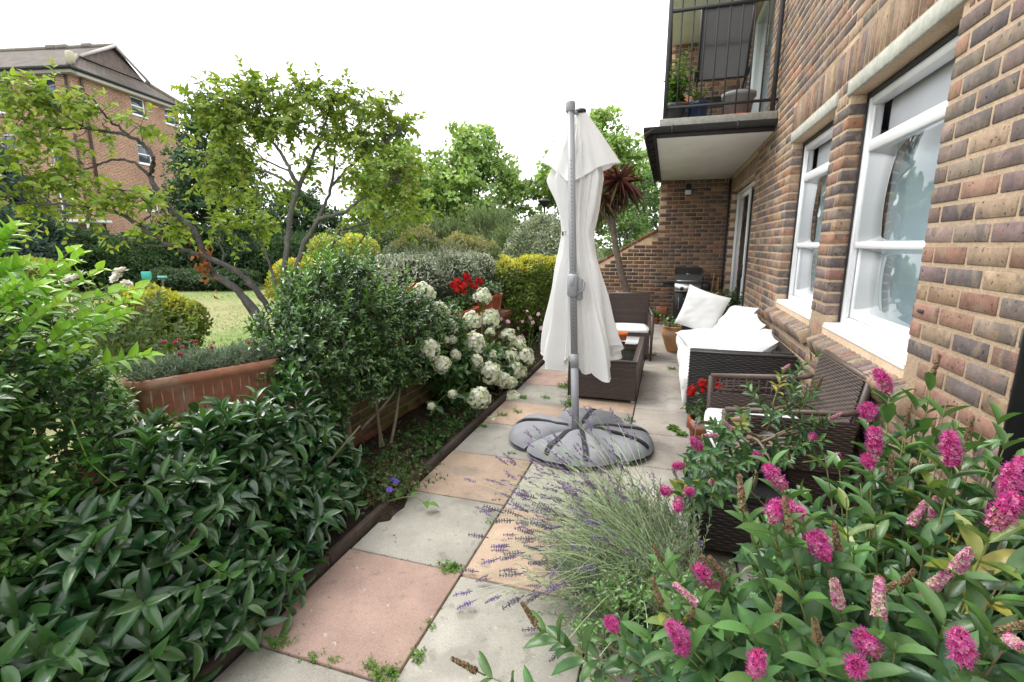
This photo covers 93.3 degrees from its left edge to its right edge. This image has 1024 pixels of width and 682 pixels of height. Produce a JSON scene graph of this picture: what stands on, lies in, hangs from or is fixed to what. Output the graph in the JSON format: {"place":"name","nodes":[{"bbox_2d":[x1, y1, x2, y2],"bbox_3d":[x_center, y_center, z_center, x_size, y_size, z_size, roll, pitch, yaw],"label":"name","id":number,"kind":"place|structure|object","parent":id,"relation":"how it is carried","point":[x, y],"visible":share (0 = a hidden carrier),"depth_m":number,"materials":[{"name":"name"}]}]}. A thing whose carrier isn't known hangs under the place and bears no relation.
{"place":"outdoors","nodes":[
{"label":"outdoors","id":0,"kind":"place"},
{"bbox_2d":[0,134,72,220],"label":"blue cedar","id":1,"kind":"object","parent":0,"point":[10,175],"visible":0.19,"depth_m":16.75,"materials":[{"name":"green plant"}]},
{"bbox_2d":[0,280,477,472],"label":"lawn","id":2,"kind":"structure","parent":0,"point":[212,303],"depth_m":10.70,"materials":[{"name":"green plant"}]},
{"bbox_2d":[0,254,79,316],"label":"clipped shrub","id":3,"kind":"object","parent":2,"relation":"on","point":[32,272],"visible":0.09,"depth_m":9.37,"materials":[{"name":"green plant"}]},
{"bbox_2d":[0,204,80,273],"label":"conifer shrub","id":4,"kind":"object","parent":2,"relation":"on","point":[36,243],"visible":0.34,"depth_m":14.82,"materials":[{"name":"green plant"}]},
{"bbox_2d":[17,216,113,290],"bbox_3d":[-15.367,-2.954,16.659,3.336,2.580,3.207,4,12,17],"label":"dark shrub","id":5,"kind":"object","parent":2,"relation":"on","point":[79,239],"visible":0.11,"depth_m":16.13,"materials":[{"name":"green plant"}]},
{"bbox_2d":[1,267,197,410],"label":"rose bush","id":6,"kind":"object","parent":2,"relation":"on","point":[139,331],"visible":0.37,"depth_m":3.30,"materials":[{"name":"green plant"}]},
{"bbox_2d":[65,231,177,290],"bbox_3d":[-13.682,-2.836,17.192,3.124,2.144,3.289,-5,12,-24],"label":"laurel thicket","id":7,"kind":"object","parent":2,"relation":"on","point":[135,259],"visible":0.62,"depth_m":16.35,"materials":[{"name":"green plant"}]},
{"bbox_2d":[0,56,273,340],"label":"garden tree","id":8,"kind":"object","parent":2,"relation":"on","point":[46,182],"visible":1,"depth_m":4.92,"materials":[{"name":"green plant"}]},
{"bbox_2d":[141,272,151,279],"bbox_3d":[-10.204,-1.556,13.554,0.300,0.773,0.040,1,11,6],"label":"garden marker","id":9,"kind":"object","parent":2,"relation":"on","point":[146,275],"visible":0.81,"depth_m":13.48,"materials":[{"name":"paint"}]},
{"bbox_2d":[89,282,213,361],"bbox_3d":[-4.188,-0.125,5.585,1.315,1.108,1.202,4,12,17],"label":"golden shrub","id":10,"kind":"object","parent":2,"relation":"on","point":[179,304],"visible":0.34,"depth_m":5.46,"materials":[{"name":"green plant"}]},
{"bbox_2d":[119,219,228,268],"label":"dark shrub","id":11,"kind":"object","parent":2,"relation":"on","point":[183,260],"visible":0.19,"depth_m":18.06,"materials":[{"name":"green plant"}]},
{"bbox_2d":[133,266,261,290],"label":"spreading juniper","id":12,"kind":"object","parent":2,"relation":"on","point":[185,279],"visible":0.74,"depth_m":16.27,"materials":[{"name":"green plant"}]},
{"bbox_2d":[141,92,286,268],"bbox_3d":[-12.023,-6.088,19.485,4.744,7.417,4.873,4,12,17],"label":"dark tree","id":13,"kind":"object","parent":2,"relation":"on","point":[196,203],"visible":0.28,"depth_m":18.64,"materials":[{"name":"green plant"}]},
{"bbox_2d":[193,220,296,283],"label":"dark shrub","id":14,"kind":"object","parent":2,"relation":"on","point":[251,245],"visible":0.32,"depth_m":18.79,"materials":[{"name":"green plant"}]},
{"bbox_2d":[243,230,323,279],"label":"broad shrub","id":15,"kind":"object","parent":2,"relation":"on","point":[275,254],"visible":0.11,"depth_m":18.03,"materials":[{"name":"green plant"}]},
{"bbox_2d":[259,185,345,236],"bbox_3d":[-10.510,-5.465,23.803,5.007,4.568,5.244,-2,11,-11],"label":"tree","id":16,"kind":"object","parent":2,"relation":"on","point":[312,204],"visible":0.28,"depth_m":22.87,"materials":[{"name":"green plant"}]},
{"bbox_2d":[263,256,342,306],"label":"yellow shrub","id":17,"kind":"object","parent":2,"relation":"on","point":[270,292],"visible":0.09,"depth_m":8.09,"materials":[{"name":"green plant"}]},
{"bbox_2d":[163,54,450,354],"bbox_3d":[-2.317,-1.237,5.907,3.102,3.983,1.296,-1,11,-4],"label":"garden tree","id":18,"kind":"object","parent":2,"relation":"on","point":[232,108],"visible":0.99,"depth_m":5.61,"materials":[{"name":"green plant"}]},
{"bbox_2d":[306,233,339,265],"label":"yellow topiary","id":19,"kind":"object","parent":2,"relation":"on","point":[313,244],"visible":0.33,"depth_m":13.23,"materials":[{"name":"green plant"}]},
{"bbox_2d":[336,231,381,264],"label":"yellow topiary","id":20,"kind":"object","parent":2,"relation":"on","point":[348,241],"visible":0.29,"depth_m":12.72,"materials":[{"name":"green plant"}]},
{"bbox_2d":[323,219,398,272],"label":"pale shrub","id":21,"kind":"object","parent":2,"relation":"on","point":[362,231],"visible":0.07,"depth_m":16.25,"materials":[{"name":"green plant"}]},
{"bbox_2d":[378,206,445,249],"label":"feathery conifer","id":22,"kind":"object","parent":2,"relation":"on","point":[394,237],"visible":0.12,"depth_m":16.49,"materials":[{"name":"green plant"}]},
{"bbox_2d":[382,224,444,281],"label":"mottled shrub","id":23,"kind":"object","parent":2,"relation":"on","point":[423,237],"visible":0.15,"depth_m":13.55,"materials":[{"name":"green plant"}]},
{"bbox_2d":[348,241,499,327],"bbox_3d":[-1.008,-0.506,6.284,1.107,1.581,3.262,4,12,17],"label":"silver hedge","id":24,"kind":"object","parent":2,"relation":"on","point":[426,264],"visible":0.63,"depth_m":5.76,"materials":[{"name":"green plant"}]},
{"bbox_2d":[426,212,479,246],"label":"feathery conifer","id":25,"kind":"object","parent":2,"relation":"on","point":[446,231],"visible":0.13,"depth_m":17.46,"materials":[{"name":"green plant"}]},
{"bbox_2d":[440,228,501,277],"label":"mottled shrub","id":26,"kind":"object","parent":2,"relation":"on","point":[485,246],"visible":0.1,"depth_m":13.26,"materials":[{"name":"green plant"}]},
{"bbox_2d":[459,198,523,256],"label":"feathery conifer","id":27,"kind":"object","parent":2,"relation":"on","point":[483,220],"visible":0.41,"depth_m":17.44,"materials":[{"name":"green plant"}]},
{"bbox_2d":[485,221,528,265],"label":"feathery conifer","id":28,"kind":"object","parent":2,"relation":"on","point":[503,236],"visible":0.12,"depth_m":15.64,"materials":[{"name":"green plant"}]},
{"bbox_2d":[121,330,542,681],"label":"soil","id":29,"kind":"structure","parent":0,"point":[409,416],"depth_m":3.65,"materials":[{"name":"brown soil"}]},
{"bbox_2d":[0,360,368,681],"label":"laurel shrub","id":30,"kind":"object","parent":29,"relation":"on","point":[254,489],"visible":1,"depth_m":1.78,"materials":[{"name":"green plant"}]},
{"bbox_2d":[243,227,468,458],"bbox_3d":[-1.091,-0.041,3.756,0.953,1.632,2.318,4,12,17],"label":"evergreen bush","id":31,"kind":"object","parent":29,"relation":"on","point":[307,339],"visible":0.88,"depth_m":3.22,"materials":[{"name":"green plant"}]},
{"bbox_2d":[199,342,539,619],"bbox_3d":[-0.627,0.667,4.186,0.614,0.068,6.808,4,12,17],"label":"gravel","id":32,"kind":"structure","parent":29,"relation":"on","point":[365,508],"depth_m":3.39,"materials":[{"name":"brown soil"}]},
{"bbox_2d":[354,441,447,508],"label":"bellflower clump","id":33,"kind":"object","parent":29,"relation":"on","point":[387,484],"visible":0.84,"depth_m":2.97,"materials":[{"name":"green plant"}]},
{"bbox_2d":[346,362,535,495],"bbox_3d":[-0.469,0.561,4.525,0.732,0.156,3.529,4,12,17],"label":"ground cover","id":34,"kind":"object","parent":29,"relation":"on","point":[449,422],"visible":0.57,"depth_m":3.69,"materials":[{"name":"green plant"}]},
{"bbox_2d":[413,281,533,419],"bbox_3d":[-0.343,0.028,4.809,0.906,1.318,2.322,4,12,17],"label":"hydrangea bush","id":35,"kind":"object","parent":29,"relation":"on","point":[474,365],"visible":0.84,"depth_m":4.56,"materials":[{"name":"white plant"}]},
{"bbox_2d":[499,310,544,352],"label":"tobacco plant","id":36,"kind":"object","parent":29,"relation":"on","point":[530,326],"visible":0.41,"depth_m":6.25,"materials":[{"name":"green plant"}]},
{"bbox_2d":[493,253,556,332],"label":"golden hedge","id":37,"kind":"object","parent":29,"relation":"on","point":[529,282],"visible":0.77,"depth_m":7.04,"materials":[{"name":"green plant"}]},
{"bbox_2d":[0,0,668,247],"label":"sky","id":38,"kind":"structure","parent":0,"point":[513,67],"materials":[{"name":"white"}]},
{"bbox_2d":[330,487,448,567],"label":"spilled soil","id":39,"kind":"structure","parent":0,"point":[391,510],"depth_m":2.78,"materials":[{"name":"brown soil"}]},
{"bbox_2d":[213,322,840,681],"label":"patio","id":40,"kind":"structure","parent":0,"point":[384,604],"depth_m":2.23,"materials":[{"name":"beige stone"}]},
{"bbox_2d":[387,492,438,508],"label":"creeping stem","id":41,"kind":"object","parent":40,"relation":"on","point":[398,494],"visible":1,"depth_m":2.78,"materials":[{"name":"green plant"}]},
{"bbox_2d":[263,353,687,681],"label":"weeds","id":42,"kind":"object","parent":40,"relation":"on","point":[453,566],"visible":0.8,"depth_m":1.83,"materials":[{"name":"green plant"}]},
{"bbox_2d":[259,355,738,675],"bbox_3d":[1.152,0.627,4.560,2.378,0.029,7.201,4,12,17],"label":"joint moss","id":43,"kind":"object","parent":40,"relation":"on","point":[471,558],"visible":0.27,"depth_m":2.19,"materials":[{"name":"green plant"}]},
{"bbox_2d":[509,413,571,449],"bbox_3d":[0.191,0.681,3.845,0.508,0.154,0.489,-4,12,-21],"label":"weight bag","id":44,"kind":"object","parent":40,"relation":"on","point":[545,425],"visible":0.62,"depth_m":3.68,"materials":[{"name":"grey fabric"}]},
{"bbox_2d":[527,428,616,469],"bbox_3d":[0.414,0.762,3.419,0.516,0.161,0.477,-5,12,-22],"label":"weight bag","id":45,"kind":"object","parent":40,"relation":"on","point":[570,438],"visible":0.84,"depth_m":3.35,"materials":[{"name":"grey fabric"}]},
{"bbox_2d":[540,100,623,428],"bbox_3d":[0.514,-0.455,3.624,0.667,2.472,0.816,4,12,17],"label":"parasol","id":46,"kind":"object","parent":40,"relation":"on","point":[579,330],"visible":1,"depth_m":3.59,"materials":[{"name":"white fabric"}]},
{"bbox_2d":[453,403,711,681],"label":"lavender plant","id":47,"kind":"object","parent":40,"relation":"on","point":[625,535],"visible":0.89,"depth_m":2.02,"materials":[{"name":"green plant"}]},
{"bbox_2d":[556,407,623,430],"bbox_3d":[0.665,0.646,4.029,0.485,0.151,0.501,-4,12,-19],"label":"weight bag","id":48,"kind":"object","parent":40,"relation":"on","point":[604,417],"visible":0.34,"depth_m":3.90,"materials":[{"name":"grey plastic"}]},
{"bbox_2d":[568,336,644,403],"bbox_3d":[1.075,0.258,5.327,0.672,0.420,1.367,4,12,17],"label":"coffee table","id":49,"kind":"object","parent":40,"relation":"on","point":[625,375],"visible":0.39,"depth_m":4.71,"materials":[{"name":"wicker"}]},
{"bbox_2d":[618,331,627,340],"bbox_3d":[1.280,-0.055,5.586,0.116,0.092,0.116,4,12,17],"label":"flower pot","id":50,"kind":"object","parent":49,"relation":"on","point":[623,335],"visible":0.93,"depth_m":5.55,"materials":[{"name":"ceramic"}]},
{"bbox_2d":[586,423,653,463],"bbox_3d":[0.863,0.724,3.624,0.490,0.156,0.507,-7,13,-30],"label":"weight bag","id":51,"kind":"object","parent":40,"relation":"on","point":[645,443],"visible":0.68,"depth_m":3.49,"materials":[{"name":"grey fabric"}]},
{"bbox_2d":[595,161,646,291],"bbox_3d":[1.805,-1.805,9.069,1.348,3.041,1.295,4,12,17],"label":"cordyline palm","id":52,"kind":"object","parent":40,"relation":"on","point":[616,183],"visible":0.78,"depth_m":8.72,"materials":[{"name":"brown plant"}]},
{"bbox_2d":[608,292,654,360],"bbox_3d":[1.590,-0.217,6.618,0.633,0.850,0.632,2,11,11],"label":"rattan armchair","id":53,"kind":"object","parent":40,"relation":"on","point":[633,315],"visible":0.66,"depth_m":6.76,"materials":[{"name":"wicker"}]},
{"bbox_2d":[649,307,663,323],"bbox_3d":[2.774,-0.494,9.383,0.348,0.315,0.246,4,12,17],"label":"fern pot","id":54,"kind":"object","parent":40,"relation":"on","point":[656,318],"visible":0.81,"depth_m":9.34,"materials":[{"name":"ceramic"}]},
{"bbox_2d":[567,557,754,681],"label":"fuchsia bush","id":55,"kind":"object","parent":40,"relation":"on","point":[647,596],"visible":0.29,"depth_m":1.65,"materials":[{"name":"green plant"}]},
{"bbox_2d":[656,306,666,321],"bbox_3d":[2.951,-0.532,9.561,0.200,0.311,0.081,4,12,17],"label":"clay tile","id":56,"kind":"object","parent":40,"relation":"on","point":[662,308],"visible":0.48,"depth_m":9.54,"materials":[{"name":"ceramic"}]},
{"bbox_2d":[598,43,739,321],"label":"screen wall","id":57,"kind":"structure","parent":40,"relation":"on","point":[690,230],"depth_m":9.22,"materials":[{"name":"brick"}]},
{"bbox_2d":[684,184,691,194],"bbox_3d":[3.278,-2.820,8.995,0.125,0.211,0.147,4,12,17],"label":"wall light","id":58,"kind":"object","parent":57,"relation":"attached to","point":[688,190],"visible":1,"depth_m":8.96,"materials":[{"name":"white metal"}]},
{"bbox_2d":[659,314,680,352],"bbox_3d":[2.295,-0.131,6.894,0.396,0.572,0.476,4,12,17],"label":"terracotta jar","id":59,"kind":"object","parent":40,"relation":"on","point":[669,334],"visible":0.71,"depth_m":6.79,"materials":[{"name":"ceramic"}]},
{"bbox_2d":[658,267,710,321],"bbox_3d":[3.158,-0.809,8.956,0.910,1.100,0.523,4,12,17],"label":"barbecue","id":60,"kind":"object","parent":40,"relation":"on","point":[684,278],"visible":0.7,"depth_m":8.75,"materials":[{"name":"black metal"}]},
{"bbox_2d":[680,378,724,446],"bbox_3d":[1.414,0.547,3.437,0.427,0.589,0.350,4,12,17],"label":"geranium pot","id":61,"kind":"object","parent":40,"relation":"on","point":[697,413],"visible":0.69,"depth_m":3.41,"materials":[{"name":"ceramic"}]},
{"bbox_2d":[708,286,729,311],"bbox_3d":[3.413,-0.513,8.161,0.487,0.828,0.487,4,12,17],"label":"pink geranium pot","id":62,"kind":"object","parent":40,"relation":"on","point":[720,293],"visible":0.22,"depth_m":8.04,"materials":[{"name":"plant"}]},
{"bbox_2d":[723,287,744,310],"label":"potted plant","id":63,"kind":"object","parent":40,"relation":"on","point":[733,302],"visible":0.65,"depth_m":6.82,"materials":[{"name":"green plant"}]},
{"bbox_2d":[450,354,1023,681],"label":"hebe bush","id":64,"kind":"object","parent":40,"relation":"on","point":[910,588],"visible":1,"depth_m":0.91,"materials":[{"name":"green plant"}]},
{"bbox_2d":[676,312,797,427],"bbox_3d":[2.170,0.184,5.057,0.842,0.670,2.558,4,12,17],"label":"rattan sofa","id":65,"kind":"object","parent":40,"relation":"on","point":[696,365],"visible":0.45,"depth_m":3.87,"materials":[{"name":"wicker"}]},
{"bbox_2d":[675,328,724,348],"bbox_3d":[2.096,-0.006,5.150,0.560,0.218,0.492,0,11,0],"label":"cushion","id":66,"kind":"object","parent":65,"relation":"on","point":[705,338],"visible":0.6,"depth_m":5.06,"materials":[{"name":"white fabric"}]},
{"bbox_2d":[674,285,730,328],"bbox_3d":[2.342,-0.369,5.969,0.645,0.639,0.205,7,13,33],"label":"cushion","id":67,"kind":"object","parent":65,"relation":"on","point":[700,308],"visible":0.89,"depth_m":5.90,"materials":[{"name":"white fabric"}]},
{"bbox_2d":[712,305,757,330],"bbox_3d":[2.502,-0.178,5.519,0.397,0.485,0.639,1,11,3],"label":"cushion","id":68,"kind":"object","parent":65,"relation":"on","point":[731,316],"visible":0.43,"depth_m":5.35,"materials":[{"name":"white fabric"}]},
{"bbox_2d":[717,314,764,349],"bbox_3d":[2.304,-0.035,4.917,0.410,0.440,0.687,4,12,17],"label":"cushion","id":69,"kind":"object","parent":65,"relation":"on","point":[739,330],"visible":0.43,"depth_m":4.73,"materials":[{"name":"white fabric"}]},
{"bbox_2d":[727,329,778,351],"bbox_3d":[2.086,0.109,4.299,0.432,0.402,0.646,5,12,22],"label":"cushion","id":70,"kind":"object","parent":65,"relation":"on","point":[763,340],"visible":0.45,"depth_m":4.07,"materials":[{"name":"white fabric"}]},
{"bbox_2d":[682,449,801,558],"bbox_3d":[1.141,0.847,2.476,0.477,0.375,0.477,4,12,17],"label":"rattan stool","id":71,"kind":"object","parent":40,"relation":"on","point":[724,534],"visible":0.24,"depth_m":2.29,"materials":[{"name":"wicker"}]},
{"bbox_2d":[659,352,842,516],"bbox_3d":[1.006,0.420,1.970,0.554,0.656,1.118,9,14,38],"label":"potted hebe","id":72,"kind":"object","parent":71,"relation":"on","point":[742,444],"visible":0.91,"depth_m":2.00,"materials":[{"name":"plant"}]},
{"bbox_2d":[704,349,871,523],"bbox_3d":[1.509,0.525,2.803,0.727,0.880,0.765,4,12,17],"label":"rattan armchair","id":73,"kind":"object","parent":40,"relation":"on","point":[844,386],"visible":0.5,"depth_m":2.50,"materials":[{"name":"wicker"}]},
{"bbox_2d":[499,213,598,277],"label":"silver shrub","id":74,"kind":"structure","parent":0,"point":[533,239],"depth_m":11.89,"materials":[{"name":"green plant"}]},
{"bbox_2d":[596,248,840,512],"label":"ground","id":75,"kind":"structure","parent":0,"point":[599,250],"depth_m":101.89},
{"bbox_2d":[62,219,111,227],"bbox_3d":[-25.764,-5.543,28.179,4.400,2.900,1.550,1,11,6],"label":"white porch","id":76,"kind":"object","parent":75,"relation":"on","point":[71,221],"visible":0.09,"depth_m":27.39,"materials":[{"name":"paint"}]},
{"bbox_2d":[0,43,189,243],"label":"apartment building","id":77,"kind":"structure","parent":75,"relation":"on","point":[109,69],"depth_m":29.86,"materials":[{"name":"brick"}]},
{"bbox_2d":[0,134,19,163],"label":"window","id":78,"kind":"structure","parent":77,"relation":"in","point":[8,137],"depth_m":28.37,"materials":[{"name":"white glass"}]},
{"bbox_2d":[39,78,55,109],"bbox_3d":[-26.242,-13.955,27.477,1.210,1.825,0.260,1,11,6],"label":"window","id":79,"kind":"structure","parent":77,"relation":"in","point":[50,83],"depth_m":27.48,"materials":[{"name":"white glass"}]},
{"bbox_2d":[49,133,67,165],"bbox_3d":[-26.242,-11.111,28.042,1.210,1.825,0.260,1,11,6],"label":"window","id":80,"kind":"structure","parent":77,"relation":"in","point":[59,158],"depth_m":28.23,"materials":[{"name":"white glass"}]},
{"bbox_2d":[59,184,75,212],"bbox_3d":[-26.242,-8.364,28.587,1.210,1.825,0.260,1,11,6],"label":"window","id":81,"kind":"structure","parent":77,"relation":"in","point":[61,196],"depth_m":28.73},
{"bbox_2d":[130,95,148,118],"bbox_3d":[-24.301,-15.169,31.385,0.260,1.185,1.240,1,11,6],"label":"window","id":82,"kind":"structure","parent":77,"relation":"in","point":[136,103],"depth_m":31.44,"materials":[{"name":"white glass"}]},
{"bbox_2d":[137,144,151,165],"bbox_3d":[-24.301,-12.271,31.961,0.260,1.275,1.240,1,11,6],"label":"window","id":83,"kind":"structure","parent":77,"relation":"in","point":[144,157],"depth_m":32.03,"materials":[{"name":"white glass"}]},
{"bbox_2d":[164,107,177,126],"bbox_3d":[-24.029,-15.698,33.921,0.260,1.135,1.110,1,11,6],"label":"window","id":84,"kind":"structure","parent":77,"relation":"in","point":[170,123],"depth_m":33.91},
{"bbox_2d":[0,214,243,585],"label":"privet shrub","id":85,"kind":"object","parent":75,"relation":"on","point":[94,407],"visible":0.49,"depth_m":1.77,"materials":[{"name":"green plant"}]},
{"bbox_2d":[13,304,537,551],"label":"garden wall","id":86,"kind":"structure","parent":75,"relation":"on","point":[412,396],"depth_m":3.87,"materials":[{"name":"brick"}]},
{"bbox_2d":[116,337,281,424],"bbox_3d":[-1.672,0.168,2.646,0.395,0.428,0.808,9,14,38],"label":"trough planter","id":87,"kind":"object","parent":86,"relation":"on","point":[179,383],"visible":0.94,"depth_m":2.52,"materials":[{"name":"ceramic"}]},
{"bbox_2d":[396,282,424,345],"bbox_3d":[-0.925,-0.278,4.579,0.334,0.549,0.576,4,12,17],"label":"geranium trough","id":88,"kind":"object","parent":86,"relation":"on","point":[414,284],"visible":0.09,"depth_m":4.41,"materials":[{"name":"ceramic"}]},
{"bbox_2d":[443,272,478,324],"bbox_3d":[-0.610,-0.465,5.420,0.307,0.588,0.844,4,12,17],"label":"geranium trough","id":89,"kind":"object","parent":86,"relation":"on","point":[457,285],"visible":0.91,"depth_m":5.42,"materials":[{"name":"ceramic"}]},
{"bbox_2d":[472,277,503,315],"bbox_3d":[-0.320,-0.585,6.231,0.330,0.509,0.751,4,12,17],"label":"geranium trough","id":90,"kind":"object","parent":86,"relation":"on","point":[496,296],"visible":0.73,"depth_m":6.22,"materials":[{"name":"ceramic"}]},
{"bbox_2d":[187,358,544,681],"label":"garden edging","id":91,"kind":"object","parent":75,"relation":"on","point":[339,549],"visible":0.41,"depth_m":2.51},
{"bbox_2d":[344,137,449,241],"bbox_3d":[-6.320,-7.350,26.455,5.700,7.185,6.403,4,12,17],"label":"plane tree","id":92,"kind":"object","parent":75,"relation":"on","point":[429,199],"visible":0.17,"depth_m":25.43,"materials":[{"name":"green plant"}]},
{"bbox_2d":[420,120,539,245],"bbox_3d":[-2.157,-8.668,29.232,7.891,8.674,8.259,4,12,17],"label":"plane tree","id":93,"kind":"object","parent":75,"relation":"on","point":[470,159],"visible":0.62,"depth_m":27.75,"materials":[{"name":"green plant"}]},
{"bbox_2d":[538,199,550,234],"bbox_3d":[1.721,-5.606,25.912,0.720,3.905,0.720,4,12,17],"label":"lamp post","id":94,"kind":"object","parent":75,"relation":"on","point":[544,203],"visible":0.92,"depth_m":25.37,"materials":[{"name":"black metal"}]},
{"bbox_2d":[511,104,660,248],"bbox_3d":[4.740,-9.028,29.054,7.995,9.441,8.335,10,15,40],"label":"plane tree","id":95,"kind":"object","parent":75,"relation":"on","point":[600,117],"visible":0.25,"depth_m":27.72,"materials":[{"name":"green plant"}]},
{"bbox_2d":[596,207,651,260],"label":"leafy tree","id":96,"kind":"object","parent":75,"relation":"on","point":[623,229],"visible":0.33,"depth_m":14.78,"materials":[{"name":"green plant"}]},
{"bbox_2d":[604,170,659,240],"bbox_3d":[6.489,-5.805,23.752,3.432,5.229,3.389,10,15,41],"label":"street tree","id":97,"kind":"object","parent":75,"relation":"on","point":[652,199],"visible":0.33,"depth_m":23.13,"materials":[{"name":"green plant"}]},
{"bbox_2d":[643,0,1023,652],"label":"brick house","id":98,"kind":"structure","parent":75,"relation":"on","point":[867,156],"depth_m":2.79,"materials":[{"name":"brick"}]},
{"bbox_2d":[661,49,699,118],"bbox_3d":[1.928,-2.926,5.604,0.432,0.745,0.439,-3,12,-15],"label":"plant pot","id":99,"kind":"object","parent":98,"relation":"on","point":[672,97],"visible":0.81,"depth_m":5.56,"materials":[{"name":"plant"}]},
{"bbox_2d":[684,92,698,116],"bbox_3d":[2.729,-3.439,7.580,0.540,0.979,0.300,4,12,17],"label":"trough planter","id":100,"kind":"object","parent":98,"relation":"on","point":[685,114],"visible":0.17,"depth_m":7.44,"materials":[{"name":"ceramic"}]},
{"bbox_2d":[681,81,710,116],"bbox_3d":[2.126,-2.767,5.566,0.324,0.449,0.270,-6,13,-29],"label":"plant pot","id":101,"kind":"object","parent":98,"relation":"on","point":[693,112],"visible":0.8,"depth_m":5.53,"materials":[{"name":"blue ceramic"}]},
{"bbox_2d":[721,89,756,113],"bbox_3d":[2.571,-2.668,5.506,0.400,0.273,0.400,4,12,17],"label":"plant pot","id":102,"kind":"object","parent":98,"relation":"on","point":[742,94],"visible":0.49,"depth_m":5.38,"materials":[{"name":"ceramic"}]},
{"bbox_2d":[728,180,754,307],"bbox_3d":[3.670,-1.235,7.659,0.110,2.380,2.440,4,12,17],"label":"patio door","id":103,"kind":"structure","parent":98,"relation":"in","point":[741,198],"depth_m":8.16,"materials":[{"name":"white glass"}]},
{"bbox_2d":[750,0,775,111],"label":"balcony door","id":104,"kind":"structure","parent":98,"relation":"in","point":[761,22],"depth_m":7.15,"materials":[{"name":"white glass"}]},
{"bbox_2d":[776,120,865,319],"bbox_3d":[2.523,-0.974,3.964,0.283,1.464,1.200,4,12,17],"label":"window","id":105,"kind":"structure","parent":98,"relation":"in","point":[804,252],"depth_m":4.29,"materials":[{"name":"white glass"}]},
{"bbox_2d":[822,26,958,369],"bbox_3d":[2.066,-0.691,2.540,0.290,1.464,1.215,4,12,17],"label":"window","id":106,"kind":"structure","parent":98,"relation":"in","point":[881,281],"depth_m":2.76,"materials":[{"name":"white glass"}]},
{"bbox_2d":[692,2,755,107],"bbox_3d":[2.619,-3.310,6.071,0.640,1.334,0.794,4,12,17],"label":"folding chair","id":107,"kind":"object","parent":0,"point":[734,39],"visible":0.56,"depth_m":5.77,"materials":[{"name":"black metal"}]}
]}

